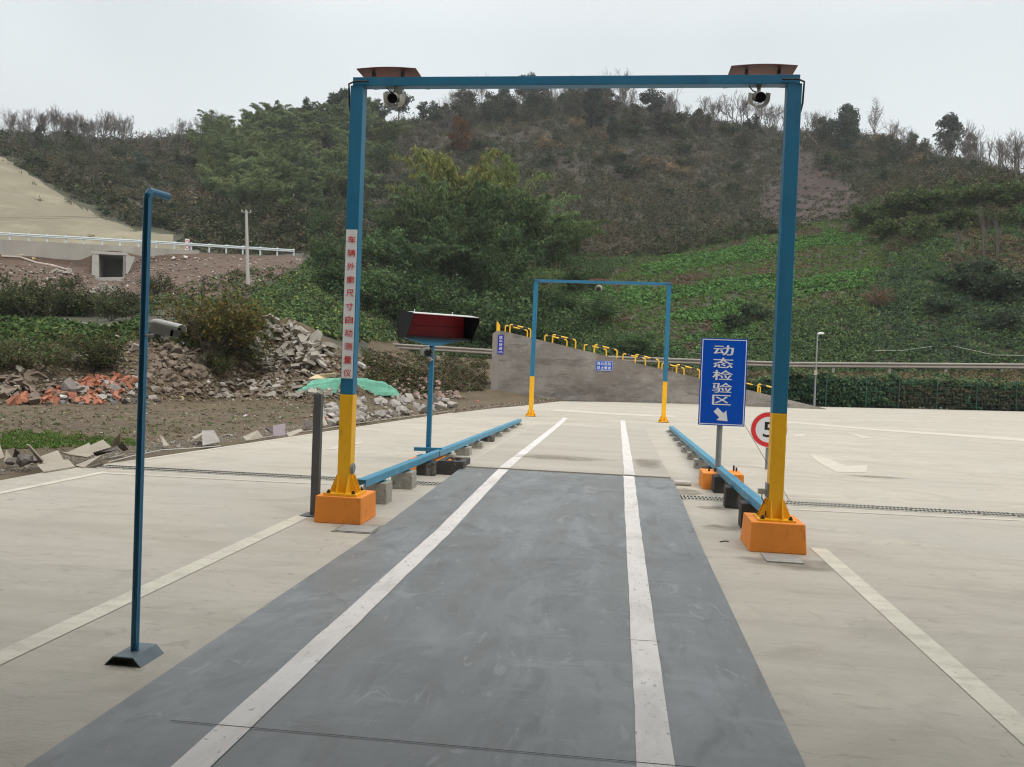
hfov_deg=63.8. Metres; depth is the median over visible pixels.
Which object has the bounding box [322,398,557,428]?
edge debris
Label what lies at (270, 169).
bamboo clump
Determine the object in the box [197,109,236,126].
bamboo clump
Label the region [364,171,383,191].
bamboo clump
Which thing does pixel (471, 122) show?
thicket tree
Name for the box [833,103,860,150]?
evergreen tree
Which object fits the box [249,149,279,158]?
bamboo clump
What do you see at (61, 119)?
bare tree
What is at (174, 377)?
brown stone
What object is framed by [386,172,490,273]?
bamboo clump
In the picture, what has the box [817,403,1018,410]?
fence foot debris
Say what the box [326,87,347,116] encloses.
evergreen tree
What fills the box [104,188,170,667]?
camera pole
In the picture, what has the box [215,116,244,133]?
bamboo clump
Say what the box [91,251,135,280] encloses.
culvert
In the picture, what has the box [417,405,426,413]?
grey boulder
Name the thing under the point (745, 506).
support block
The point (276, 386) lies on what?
concrete slab
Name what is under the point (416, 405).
grey boulder
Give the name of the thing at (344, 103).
bamboo clump
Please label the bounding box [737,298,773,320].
dark shrub
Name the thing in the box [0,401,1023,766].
yard
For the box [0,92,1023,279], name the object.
hill brush
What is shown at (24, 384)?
stone slab
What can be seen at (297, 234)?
green shrub
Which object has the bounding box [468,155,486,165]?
green shrub
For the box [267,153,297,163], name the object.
bamboo clump
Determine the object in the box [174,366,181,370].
brown stone
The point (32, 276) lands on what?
bank litter
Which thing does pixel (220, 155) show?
bamboo clump
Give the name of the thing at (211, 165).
bamboo clump
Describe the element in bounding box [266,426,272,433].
board
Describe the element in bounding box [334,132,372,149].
bamboo clump
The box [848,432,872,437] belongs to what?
floor marking
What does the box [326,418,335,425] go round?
grey boulder
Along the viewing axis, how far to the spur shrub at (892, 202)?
101.56 m
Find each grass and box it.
[0,427,135,448]
[578,220,888,344]
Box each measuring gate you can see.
[323,64,804,522]
[525,278,671,421]
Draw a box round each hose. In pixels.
[247,410,454,440]
[875,346,931,350]
[955,346,1023,355]
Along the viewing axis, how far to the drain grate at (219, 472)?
11.03 m
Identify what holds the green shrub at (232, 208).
on the hills
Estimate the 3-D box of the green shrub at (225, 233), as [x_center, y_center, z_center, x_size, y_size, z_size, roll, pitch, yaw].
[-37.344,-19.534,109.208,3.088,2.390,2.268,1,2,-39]
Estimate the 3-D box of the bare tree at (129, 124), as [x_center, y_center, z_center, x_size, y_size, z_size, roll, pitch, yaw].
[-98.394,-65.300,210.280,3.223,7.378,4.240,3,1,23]
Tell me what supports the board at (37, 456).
on the hills
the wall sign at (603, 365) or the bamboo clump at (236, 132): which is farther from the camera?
the bamboo clump at (236, 132)
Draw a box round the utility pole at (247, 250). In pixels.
[241,210,250,283]
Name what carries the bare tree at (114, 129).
on the hills
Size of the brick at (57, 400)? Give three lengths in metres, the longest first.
0.252 x 0.126 x 0.106 m
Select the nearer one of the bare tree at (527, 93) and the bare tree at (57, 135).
the bare tree at (57, 135)
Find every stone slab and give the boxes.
[0,387,14,394]
[0,392,8,398]
[4,375,19,382]
[11,378,23,385]
[20,381,35,390]
[23,369,39,381]
[28,397,40,404]
[29,386,37,394]
[29,392,40,398]
[30,371,47,378]
[43,383,56,387]
[155,361,162,368]
[206,365,213,372]
[218,367,226,377]
[239,360,248,367]
[254,388,263,392]
[257,393,266,397]
[300,371,310,377]
[316,367,323,373]
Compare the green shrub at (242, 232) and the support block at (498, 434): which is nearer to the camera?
the support block at (498, 434)
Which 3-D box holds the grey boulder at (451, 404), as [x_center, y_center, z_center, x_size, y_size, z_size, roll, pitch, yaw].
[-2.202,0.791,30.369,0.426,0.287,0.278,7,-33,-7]
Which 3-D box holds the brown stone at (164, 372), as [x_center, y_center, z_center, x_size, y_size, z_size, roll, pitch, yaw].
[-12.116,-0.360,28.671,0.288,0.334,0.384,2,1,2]
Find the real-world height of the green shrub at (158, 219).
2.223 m
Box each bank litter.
[0,263,94,292]
[121,255,300,291]
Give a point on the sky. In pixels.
(158, 62)
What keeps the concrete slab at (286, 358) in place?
on the concrete slab
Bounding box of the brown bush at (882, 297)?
[859,283,900,307]
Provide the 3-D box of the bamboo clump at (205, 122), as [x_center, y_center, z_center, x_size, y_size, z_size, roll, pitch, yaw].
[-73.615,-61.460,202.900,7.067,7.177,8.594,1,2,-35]
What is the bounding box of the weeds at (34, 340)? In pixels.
[0,317,281,352]
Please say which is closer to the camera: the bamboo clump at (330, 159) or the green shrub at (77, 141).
the bamboo clump at (330, 159)
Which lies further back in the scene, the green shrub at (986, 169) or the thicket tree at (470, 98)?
the thicket tree at (470, 98)
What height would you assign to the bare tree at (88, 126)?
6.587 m
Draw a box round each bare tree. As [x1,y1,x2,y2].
[0,109,18,130]
[1,118,23,141]
[2,111,18,130]
[17,129,38,146]
[19,108,34,130]
[19,121,34,135]
[30,109,57,131]
[33,116,50,135]
[37,112,57,133]
[41,105,58,134]
[44,123,66,146]
[49,103,62,130]
[49,110,62,134]
[55,113,67,128]
[56,113,74,131]
[59,110,83,130]
[59,117,75,130]
[59,117,82,135]
[65,115,83,133]
[71,124,80,135]
[74,115,89,133]
[74,125,90,141]
[77,116,96,135]
[81,123,99,140]
[89,117,104,139]
[94,114,112,136]
[97,109,116,138]
[98,119,126,141]
[101,116,131,142]
[102,117,120,139]
[109,112,129,137]
[118,114,133,136]
[132,128,158,154]
[154,127,174,149]
[178,118,196,142]
[187,116,202,132]
[432,119,447,136]
[440,110,461,131]
[442,89,458,105]
[450,89,471,106]
[471,89,486,102]
[505,89,530,107]
[533,89,552,104]
[552,89,567,109]
[601,67,631,107]
[610,88,634,107]
[618,90,637,107]
[628,89,642,102]
[660,94,677,112]
[669,100,680,114]
[683,104,691,120]
[695,111,712,137]
[697,96,713,112]
[701,98,718,126]
[705,95,730,122]
[706,101,726,121]
[713,93,728,122]
[717,88,744,122]
[723,102,733,122]
[736,98,756,127]
[738,92,751,118]
[741,101,767,125]
[753,105,778,130]
[758,118,780,138]
[763,104,783,132]
[802,123,818,146]
[803,109,819,133]
[806,110,830,129]
[809,122,821,142]
[881,118,898,138]
[893,127,915,146]
[897,126,912,137]
[928,134,951,157]
[944,120,987,161]
[945,148,961,161]
[958,122,982,159]
[959,136,986,155]
[960,148,983,171]
[960,150,974,161]
[972,140,994,163]
[972,151,989,166]
[974,152,989,162]
[985,135,996,167]
[988,131,1023,171]
[990,131,1023,170]
[994,143,1013,174]
[1000,128,1023,181]
[1007,152,1023,176]
[1008,140,1023,157]
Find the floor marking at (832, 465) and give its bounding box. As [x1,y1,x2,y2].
[810,454,867,471]
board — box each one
[0,446,3,459]
[4,448,14,463]
[13,449,19,457]
[26,444,43,463]
[37,459,74,472]
[40,450,63,463]
[61,452,92,457]
[68,443,93,454]
[75,455,101,467]
[91,440,111,452]
[94,446,117,455]
[102,454,123,459]
[111,433,120,446]
[118,441,127,450]
[159,435,168,445]
[192,433,201,439]
[202,430,219,445]
[242,430,262,441]
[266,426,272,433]
[273,424,284,436]
[286,429,302,436]
[303,419,312,427]
[309,373,335,378]
[323,415,327,425]
[398,309,479,455]
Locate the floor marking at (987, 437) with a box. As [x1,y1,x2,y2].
[787,421,1023,440]
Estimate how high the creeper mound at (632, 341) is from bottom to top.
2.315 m
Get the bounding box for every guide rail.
[357,419,521,486]
[669,426,763,509]
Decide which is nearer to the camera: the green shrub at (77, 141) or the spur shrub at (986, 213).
the spur shrub at (986, 213)
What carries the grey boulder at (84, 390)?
on the hills
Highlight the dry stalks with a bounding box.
[383,98,1023,257]
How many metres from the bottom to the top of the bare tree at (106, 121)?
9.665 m
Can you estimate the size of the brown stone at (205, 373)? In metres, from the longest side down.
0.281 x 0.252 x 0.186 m
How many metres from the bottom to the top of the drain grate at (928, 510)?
0.020 m
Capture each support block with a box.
[363,480,391,503]
[391,470,416,489]
[416,461,437,475]
[442,453,455,456]
[454,446,471,455]
[468,441,482,448]
[480,436,494,441]
[491,432,502,436]
[499,428,510,431]
[673,437,681,440]
[677,441,686,446]
[681,446,692,452]
[687,451,700,459]
[693,458,708,468]
[711,474,728,493]
[723,485,745,508]
[738,500,756,527]
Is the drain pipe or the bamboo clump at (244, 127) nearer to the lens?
the drain pipe
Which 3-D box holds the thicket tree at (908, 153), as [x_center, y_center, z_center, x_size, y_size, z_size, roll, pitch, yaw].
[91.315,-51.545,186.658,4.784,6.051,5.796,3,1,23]
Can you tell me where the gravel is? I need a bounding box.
[0,425,312,474]
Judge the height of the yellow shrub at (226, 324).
4.157 m
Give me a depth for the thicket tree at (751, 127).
234.01 m
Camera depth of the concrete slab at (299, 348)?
32.99 m
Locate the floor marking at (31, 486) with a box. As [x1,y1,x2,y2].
[0,471,106,493]
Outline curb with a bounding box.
[108,445,220,462]
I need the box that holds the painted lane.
[25,467,805,766]
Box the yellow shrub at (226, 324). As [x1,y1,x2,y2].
[149,272,290,372]
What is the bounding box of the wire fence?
[748,373,1023,410]
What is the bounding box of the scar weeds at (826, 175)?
[755,145,859,223]
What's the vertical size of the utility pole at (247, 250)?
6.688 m
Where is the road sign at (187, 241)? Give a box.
[185,239,189,249]
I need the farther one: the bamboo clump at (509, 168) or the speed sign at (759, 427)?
the bamboo clump at (509, 168)
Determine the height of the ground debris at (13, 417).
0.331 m
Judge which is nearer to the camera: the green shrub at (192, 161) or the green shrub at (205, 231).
the green shrub at (205, 231)
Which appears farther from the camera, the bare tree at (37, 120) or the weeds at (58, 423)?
the bare tree at (37, 120)
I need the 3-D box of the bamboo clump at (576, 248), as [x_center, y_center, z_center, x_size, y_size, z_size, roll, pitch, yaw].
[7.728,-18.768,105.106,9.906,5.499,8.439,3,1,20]
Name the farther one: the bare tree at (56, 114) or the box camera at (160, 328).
the bare tree at (56, 114)
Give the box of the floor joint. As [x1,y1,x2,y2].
[171,639,691,766]
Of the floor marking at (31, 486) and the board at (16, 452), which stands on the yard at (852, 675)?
the floor marking at (31, 486)
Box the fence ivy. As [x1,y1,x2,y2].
[746,366,1023,410]
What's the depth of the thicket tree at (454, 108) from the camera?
221.69 m
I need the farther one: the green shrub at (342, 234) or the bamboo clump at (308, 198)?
the bamboo clump at (308, 198)
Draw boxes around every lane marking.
[171,469,508,766]
[499,418,566,467]
[620,420,634,474]
[623,476,674,766]
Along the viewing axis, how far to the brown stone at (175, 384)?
28.51 m
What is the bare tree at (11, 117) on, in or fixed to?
on the hills
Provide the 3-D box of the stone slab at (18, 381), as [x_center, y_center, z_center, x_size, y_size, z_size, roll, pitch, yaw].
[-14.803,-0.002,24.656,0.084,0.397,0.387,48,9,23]
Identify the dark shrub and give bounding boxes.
[720,309,751,330]
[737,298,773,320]
[912,292,960,316]
[931,265,987,291]
[949,254,1000,277]
[967,268,1022,303]
[978,304,1023,330]
[986,263,1023,296]
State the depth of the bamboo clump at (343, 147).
178.66 m
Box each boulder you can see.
[5,457,15,465]
[16,454,32,466]
[60,377,77,392]
[77,385,84,389]
[80,385,88,393]
[95,394,106,399]
[103,380,113,387]
[108,383,120,390]
[125,390,134,396]
[324,402,336,407]
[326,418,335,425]
[356,400,362,406]
[356,410,367,417]
[360,396,367,402]
[373,398,382,403]
[374,409,385,417]
[390,411,396,415]
[396,405,403,412]
[398,397,405,403]
[400,406,410,414]
[403,397,410,403]
[405,393,413,400]
[413,403,420,408]
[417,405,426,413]
[436,401,446,409]
[441,398,449,403]
[447,401,457,407]
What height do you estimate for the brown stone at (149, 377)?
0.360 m
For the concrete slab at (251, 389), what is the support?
on the hills
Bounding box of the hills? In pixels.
[0,100,1023,479]
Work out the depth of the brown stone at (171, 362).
29.44 m
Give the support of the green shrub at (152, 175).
on the hills
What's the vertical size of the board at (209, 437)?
0.206 m
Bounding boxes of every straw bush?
[536,133,563,151]
[566,116,587,132]
[585,124,609,139]
[607,145,625,154]
[633,153,667,170]
[660,161,690,174]
[871,132,900,142]
[899,151,929,167]
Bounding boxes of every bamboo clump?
[182,124,214,152]
[183,133,223,155]
[191,148,216,164]
[195,159,226,172]
[196,118,223,131]
[196,163,230,184]
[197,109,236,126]
[197,175,220,194]
[206,126,248,140]
[209,147,229,166]
[209,175,256,199]
[211,137,251,162]
[212,173,236,185]
[212,185,229,204]
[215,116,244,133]
[215,134,258,153]
[219,162,252,174]
[222,129,251,140]
[222,182,244,203]
[223,119,264,131]
[223,140,266,158]
[226,158,263,167]
[228,152,247,163]
[229,131,270,149]
[229,155,258,163]
[231,167,279,180]
[232,169,263,185]
[233,159,266,173]
[234,177,283,203]
[236,182,274,208]
[239,108,261,117]
[239,179,271,189]
[241,144,268,157]
[241,166,276,179]
[242,109,275,127]
[243,116,272,130]
[246,142,258,149]
[247,162,281,174]
[248,126,287,148]
[249,102,281,115]
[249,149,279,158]
[249,155,269,164]
[256,157,291,168]
[259,100,294,113]
[259,111,304,139]
[262,158,289,164]
[264,165,298,181]
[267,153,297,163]
[269,178,299,203]
[275,147,308,171]
[276,109,323,136]
[277,197,297,209]
[278,164,296,178]
[280,176,296,194]
[282,139,322,152]
[284,150,308,171]
[284,178,325,206]
[285,167,312,180]
[287,151,324,171]
[288,96,329,113]
[289,177,312,188]
[290,184,321,203]
[292,121,334,149]
[294,159,329,180]
[297,108,331,122]
[300,192,324,209]
[307,114,342,145]
[308,169,347,191]
[309,169,347,181]
[312,185,325,198]
[313,119,341,145]
[315,101,327,113]
[316,175,345,194]
[317,119,348,146]
[319,162,347,170]
[320,150,342,165]
[321,125,343,149]
[321,145,348,155]
[322,148,347,162]
[324,99,349,118]
[325,171,347,196]
[327,124,348,144]
[328,132,348,145]
[333,173,368,198]
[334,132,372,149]
[335,106,367,120]
[340,151,373,158]
[340,176,377,194]
[342,161,372,173]
[363,199,445,262]
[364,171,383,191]
[365,141,406,174]
[365,158,382,173]
[366,97,379,114]
[366,98,383,115]
[366,106,378,121]
[366,116,375,139]
[366,123,402,144]
[369,117,389,129]
[372,117,413,146]
[373,102,391,118]
[378,235,470,289]
[384,144,514,234]
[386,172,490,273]
[407,203,521,291]
[423,178,543,282]
[441,242,540,303]
[464,221,573,289]
[468,151,557,230]
[471,178,581,269]
[516,215,611,270]
[548,213,602,256]
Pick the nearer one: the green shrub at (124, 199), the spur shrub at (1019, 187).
the spur shrub at (1019, 187)
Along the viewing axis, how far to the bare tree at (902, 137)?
212.55 m
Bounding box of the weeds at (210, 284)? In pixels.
[151,265,315,309]
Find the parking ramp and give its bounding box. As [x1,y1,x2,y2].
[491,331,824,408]
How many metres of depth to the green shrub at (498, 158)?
191.21 m
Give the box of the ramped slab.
[465,424,670,478]
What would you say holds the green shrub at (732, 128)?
on the hills
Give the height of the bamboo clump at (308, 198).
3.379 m
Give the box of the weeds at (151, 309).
[0,290,157,315]
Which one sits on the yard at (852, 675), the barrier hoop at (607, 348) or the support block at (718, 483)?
the support block at (718, 483)
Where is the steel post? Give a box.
[300,394,323,516]
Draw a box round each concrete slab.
[130,343,138,351]
[237,382,245,389]
[245,379,255,384]
[249,386,257,391]
[250,332,264,343]
[261,381,270,386]
[262,314,279,324]
[262,361,273,364]
[265,318,272,329]
[266,391,275,397]
[272,384,281,388]
[275,342,287,354]
[275,355,289,360]
[282,332,290,338]
[285,393,293,397]
[288,363,299,369]
[290,323,292,336]
[291,325,303,333]
[291,340,297,346]
[292,385,302,389]
[294,389,304,395]
[296,345,304,351]
[297,330,309,342]
[301,342,310,347]
[306,341,319,346]
[307,388,317,394]
[308,329,322,342]
[310,352,320,362]
[314,344,325,350]
[315,358,326,368]
[322,341,336,349]
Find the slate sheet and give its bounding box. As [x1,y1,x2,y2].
[121,398,128,403]
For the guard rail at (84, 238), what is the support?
on the hills
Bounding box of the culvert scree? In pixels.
[90,282,121,297]
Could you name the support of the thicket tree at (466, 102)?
on the hills
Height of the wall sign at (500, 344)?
0.960 m
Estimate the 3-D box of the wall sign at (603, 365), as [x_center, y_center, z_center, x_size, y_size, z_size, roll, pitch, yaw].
[4.592,-0.882,41.057,0.860,0.500,0.020,2,1,1]
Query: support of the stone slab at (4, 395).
on the hills
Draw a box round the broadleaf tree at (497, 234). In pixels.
[461,221,527,297]
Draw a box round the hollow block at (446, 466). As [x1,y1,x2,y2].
[438,456,469,474]
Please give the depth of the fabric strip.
86.84 m
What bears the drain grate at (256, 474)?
on the yard at (852, 675)
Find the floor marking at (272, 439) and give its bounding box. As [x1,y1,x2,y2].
[145,413,450,459]
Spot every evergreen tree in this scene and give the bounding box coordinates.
[35,124,45,136]
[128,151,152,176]
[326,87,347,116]
[383,89,414,121]
[415,101,428,122]
[426,100,440,118]
[497,89,510,99]
[514,71,539,108]
[536,89,553,104]
[582,88,608,133]
[606,113,619,145]
[639,88,665,115]
[826,117,837,133]
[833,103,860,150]
[906,132,918,145]
[932,112,967,156]
[959,132,977,154]
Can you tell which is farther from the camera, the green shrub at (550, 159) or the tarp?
the green shrub at (550, 159)
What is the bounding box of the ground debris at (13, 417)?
[0,398,467,452]
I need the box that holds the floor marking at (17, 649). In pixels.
[0,515,307,664]
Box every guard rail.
[0,232,294,255]
[392,343,1023,372]
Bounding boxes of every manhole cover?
[331,524,381,533]
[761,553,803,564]
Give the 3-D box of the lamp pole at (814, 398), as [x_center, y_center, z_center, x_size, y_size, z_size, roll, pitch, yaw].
[16.533,-0.752,44.420,0.461,4.053,0.254,2,1,7]
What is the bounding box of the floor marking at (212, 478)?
[104,472,362,485]
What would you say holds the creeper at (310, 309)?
on the hills
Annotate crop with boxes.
[581,228,878,353]
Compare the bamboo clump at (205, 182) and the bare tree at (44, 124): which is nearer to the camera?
the bamboo clump at (205, 182)
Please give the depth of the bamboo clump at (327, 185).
154.76 m
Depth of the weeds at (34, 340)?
30.83 m
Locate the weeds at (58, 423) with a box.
[0,400,393,439]
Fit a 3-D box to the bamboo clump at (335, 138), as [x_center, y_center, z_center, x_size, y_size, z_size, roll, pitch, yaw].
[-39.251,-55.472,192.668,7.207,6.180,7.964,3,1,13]
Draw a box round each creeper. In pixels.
[247,257,404,342]
[368,182,1023,372]
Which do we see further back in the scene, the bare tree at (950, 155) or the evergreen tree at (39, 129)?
the evergreen tree at (39, 129)
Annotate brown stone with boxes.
[147,354,158,360]
[147,368,155,375]
[147,373,152,381]
[159,350,166,358]
[160,368,168,376]
[166,360,174,367]
[169,353,177,358]
[169,374,178,381]
[170,345,181,352]
[172,382,178,387]
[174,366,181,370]
[178,354,185,360]
[179,381,189,387]
[182,370,191,376]
[192,364,201,369]
[194,370,202,377]
[196,382,203,388]
[199,364,204,372]
[202,370,208,377]
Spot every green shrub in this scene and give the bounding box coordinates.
[16,151,48,165]
[21,129,45,142]
[59,136,84,146]
[60,128,84,143]
[67,155,85,168]
[69,144,85,153]
[91,138,105,149]
[106,143,128,156]
[108,194,124,202]
[110,193,129,205]
[140,212,170,227]
[145,171,158,180]
[152,196,168,203]
[161,218,183,231]
[163,200,183,211]
[172,150,196,168]
[172,178,189,188]
[191,226,212,240]
[207,220,228,231]
[221,229,243,242]
[227,203,240,214]
[235,208,265,221]
[238,230,255,240]
[241,215,259,228]
[242,202,271,215]
[263,223,293,238]
[275,204,298,217]
[291,233,311,241]
[295,230,312,242]
[309,198,334,211]
[337,229,365,239]
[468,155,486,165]
[469,136,488,152]
[496,150,512,163]
[537,168,554,178]
[538,150,556,166]
[551,134,567,144]
[591,154,606,165]
[604,150,627,163]
[613,164,645,177]
[618,118,648,137]
[655,182,675,196]
[671,139,696,154]
[672,111,689,122]
[674,156,697,167]
[690,179,710,191]
[716,121,741,135]
[719,124,734,136]
[722,179,741,195]
[728,160,747,173]
[816,122,836,143]
[819,151,846,166]
[831,160,859,172]
[873,155,895,166]
[875,168,902,180]
[884,147,916,162]
[915,155,939,168]
[934,156,944,161]
[958,156,980,170]
[983,168,994,174]
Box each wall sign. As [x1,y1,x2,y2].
[497,335,503,353]
[595,361,612,370]
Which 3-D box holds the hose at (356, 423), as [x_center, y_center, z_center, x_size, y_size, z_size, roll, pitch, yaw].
[-3.487,0.973,21.292,0.219,0.030,12.446,3,1,14]
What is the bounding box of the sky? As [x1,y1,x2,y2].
[0,0,1023,172]
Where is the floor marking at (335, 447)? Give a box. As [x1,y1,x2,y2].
[325,441,362,449]
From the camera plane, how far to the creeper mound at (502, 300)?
67.14 m
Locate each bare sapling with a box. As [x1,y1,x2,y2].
[954,226,961,249]
[975,200,991,259]
[991,206,1005,257]
[1012,153,1022,180]
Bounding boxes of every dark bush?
[0,265,70,318]
[0,276,32,315]
[22,277,81,316]
[53,279,98,315]
[54,273,83,292]
[60,285,113,316]
[88,293,136,320]
[104,279,139,316]
[135,269,177,293]
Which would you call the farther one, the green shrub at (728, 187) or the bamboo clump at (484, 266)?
the green shrub at (728, 187)
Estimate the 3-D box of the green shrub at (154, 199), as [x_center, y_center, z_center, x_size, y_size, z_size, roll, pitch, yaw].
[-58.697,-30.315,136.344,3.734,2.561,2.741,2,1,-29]
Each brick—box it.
[6,396,15,405]
[52,396,60,404]
[84,398,90,404]
[86,377,95,382]
[112,394,121,400]
[125,381,132,388]
[129,376,136,382]
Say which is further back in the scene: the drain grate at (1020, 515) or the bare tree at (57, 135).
the bare tree at (57, 135)
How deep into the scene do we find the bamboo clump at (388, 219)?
94.16 m
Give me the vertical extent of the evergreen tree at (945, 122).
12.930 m
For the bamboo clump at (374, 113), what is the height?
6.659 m
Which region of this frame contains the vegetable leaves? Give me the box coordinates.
[0,313,149,340]
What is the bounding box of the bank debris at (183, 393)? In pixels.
[0,334,465,404]
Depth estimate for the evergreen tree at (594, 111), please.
219.87 m
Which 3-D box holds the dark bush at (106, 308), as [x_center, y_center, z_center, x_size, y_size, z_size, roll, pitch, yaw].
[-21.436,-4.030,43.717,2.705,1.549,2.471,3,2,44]
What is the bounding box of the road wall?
[0,239,200,276]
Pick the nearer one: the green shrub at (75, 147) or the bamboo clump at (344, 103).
the green shrub at (75, 147)
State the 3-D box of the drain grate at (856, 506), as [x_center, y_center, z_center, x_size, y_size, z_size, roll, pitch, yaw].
[4.339,1.540,10.255,0.400,0.020,0.320,2,1,6]
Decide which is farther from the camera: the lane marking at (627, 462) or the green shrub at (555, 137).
the green shrub at (555, 137)
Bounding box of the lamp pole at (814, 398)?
[813,332,823,405]
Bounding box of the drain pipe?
[674,480,690,485]
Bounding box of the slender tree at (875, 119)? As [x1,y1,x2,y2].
[867,98,888,144]
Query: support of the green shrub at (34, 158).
on the hills
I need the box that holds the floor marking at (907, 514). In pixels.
[788,508,1023,520]
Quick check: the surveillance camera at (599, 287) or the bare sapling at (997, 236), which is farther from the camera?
the bare sapling at (997, 236)
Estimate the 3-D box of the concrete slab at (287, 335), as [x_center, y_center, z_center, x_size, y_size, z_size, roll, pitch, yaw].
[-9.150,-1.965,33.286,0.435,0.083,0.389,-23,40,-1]
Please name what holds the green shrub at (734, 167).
on the hills
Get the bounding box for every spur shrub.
[849,200,886,224]
[858,194,894,220]
[863,213,912,237]
[870,185,926,218]
[894,210,945,237]
[898,182,945,214]
[908,177,964,212]
[923,181,992,210]
[926,205,976,230]
[962,174,1000,205]
[969,198,1013,228]
[982,179,1017,204]
[996,174,1023,202]
[998,205,1023,226]
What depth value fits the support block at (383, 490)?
9.14 m
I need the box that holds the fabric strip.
[1,255,66,269]
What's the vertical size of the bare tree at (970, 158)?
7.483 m
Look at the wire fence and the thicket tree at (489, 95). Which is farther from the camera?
the thicket tree at (489, 95)
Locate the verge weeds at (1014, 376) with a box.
[642,364,1023,410]
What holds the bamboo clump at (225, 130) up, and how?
on the hills
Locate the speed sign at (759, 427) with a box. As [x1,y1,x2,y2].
[750,412,787,469]
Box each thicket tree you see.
[428,103,443,123]
[434,102,466,130]
[434,105,451,126]
[436,103,451,111]
[454,89,479,108]
[459,93,476,103]
[459,100,475,112]
[460,118,475,129]
[477,91,502,115]
[481,99,506,124]
[491,94,519,118]
[501,98,519,119]
[525,92,539,107]
[540,96,555,116]
[557,92,576,112]
[563,89,584,105]
[601,88,612,100]
[601,93,622,114]
[623,106,645,125]
[626,104,646,120]
[645,110,676,133]
[687,108,709,131]
[700,113,711,124]
[733,127,755,149]
[744,113,759,130]
[811,119,836,135]
[875,133,901,152]
[897,139,912,153]
[903,138,925,153]
[903,143,926,161]
[913,138,933,157]
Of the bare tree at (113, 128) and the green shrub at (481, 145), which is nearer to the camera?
the green shrub at (481, 145)
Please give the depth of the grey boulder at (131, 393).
26.10 m
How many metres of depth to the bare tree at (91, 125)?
210.81 m
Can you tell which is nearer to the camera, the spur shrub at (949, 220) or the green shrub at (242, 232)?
the spur shrub at (949, 220)
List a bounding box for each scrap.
[15,365,23,372]
[60,395,67,399]
[358,361,366,369]
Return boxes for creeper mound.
[302,228,345,266]
[304,198,340,236]
[307,255,365,288]
[328,263,400,309]
[343,222,413,269]
[363,260,442,317]
[368,212,415,239]
[374,286,461,332]
[415,266,482,310]
[428,283,511,318]
[458,288,549,343]
[491,261,561,314]
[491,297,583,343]
[538,283,597,315]
[555,260,617,292]
[564,288,631,323]
[604,326,659,351]
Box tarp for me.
[297,378,399,395]
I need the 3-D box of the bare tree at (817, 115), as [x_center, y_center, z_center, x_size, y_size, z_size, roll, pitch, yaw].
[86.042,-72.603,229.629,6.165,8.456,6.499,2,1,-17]
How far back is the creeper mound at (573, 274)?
82.90 m
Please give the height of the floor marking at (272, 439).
0.001 m
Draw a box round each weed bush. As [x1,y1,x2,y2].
[0,340,37,369]
[7,335,87,372]
[29,332,83,362]
[66,338,124,372]
[72,337,135,370]
[195,349,238,373]
[218,338,285,367]
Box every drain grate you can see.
[96,465,135,468]
[124,466,160,470]
[152,467,190,471]
[181,469,217,473]
[210,470,245,475]
[238,472,273,476]
[267,473,304,478]
[297,475,330,479]
[417,481,440,485]
[680,495,714,500]
[712,497,722,501]
[785,501,813,506]
[808,502,846,507]
[840,503,880,509]
[873,505,914,511]
[906,507,949,513]
[940,509,983,515]
[975,511,1018,517]
[1007,512,1023,517]
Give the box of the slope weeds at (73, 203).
[32,181,139,237]
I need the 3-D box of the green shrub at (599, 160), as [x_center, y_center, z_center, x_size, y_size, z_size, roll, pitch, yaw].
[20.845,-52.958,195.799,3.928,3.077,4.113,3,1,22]
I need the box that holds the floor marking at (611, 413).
[553,409,674,416]
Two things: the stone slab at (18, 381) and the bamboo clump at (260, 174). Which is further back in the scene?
the bamboo clump at (260, 174)
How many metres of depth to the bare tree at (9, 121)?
188.74 m
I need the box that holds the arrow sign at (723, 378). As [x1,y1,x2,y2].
[698,338,747,471]
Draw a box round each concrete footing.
[314,490,375,524]
[409,456,451,469]
[698,468,743,489]
[740,512,806,554]
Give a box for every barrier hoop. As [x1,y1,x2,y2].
[505,325,527,336]
[509,324,530,337]
[544,335,567,345]
[552,334,575,347]
[584,344,606,355]
[593,344,617,357]
[622,353,645,364]
[634,354,659,367]
[661,363,684,374]
[676,364,699,377]
[757,384,770,391]
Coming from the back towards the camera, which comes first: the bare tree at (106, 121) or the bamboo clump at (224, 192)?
the bare tree at (106, 121)
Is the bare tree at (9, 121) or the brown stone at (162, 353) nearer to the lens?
the brown stone at (162, 353)
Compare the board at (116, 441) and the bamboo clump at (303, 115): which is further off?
the bamboo clump at (303, 115)
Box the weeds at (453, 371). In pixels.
[360,346,490,394]
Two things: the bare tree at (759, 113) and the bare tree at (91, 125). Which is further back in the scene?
the bare tree at (759, 113)
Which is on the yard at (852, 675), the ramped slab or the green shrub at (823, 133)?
the ramped slab
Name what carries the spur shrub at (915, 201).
on the hills
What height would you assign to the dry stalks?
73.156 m
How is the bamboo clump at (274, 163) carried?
on the hills
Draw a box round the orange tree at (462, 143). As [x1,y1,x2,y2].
[448,114,471,156]
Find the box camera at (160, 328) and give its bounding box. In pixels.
[144,315,186,342]
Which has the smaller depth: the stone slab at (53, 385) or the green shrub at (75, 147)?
the stone slab at (53, 385)
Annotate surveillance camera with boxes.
[383,87,405,107]
[420,346,432,361]
[595,284,601,290]
[748,85,770,107]
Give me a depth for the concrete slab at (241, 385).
31.02 m
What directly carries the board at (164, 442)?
on the hills
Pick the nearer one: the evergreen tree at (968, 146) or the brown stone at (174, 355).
the brown stone at (174, 355)
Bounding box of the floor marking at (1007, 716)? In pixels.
[811,548,1023,744]

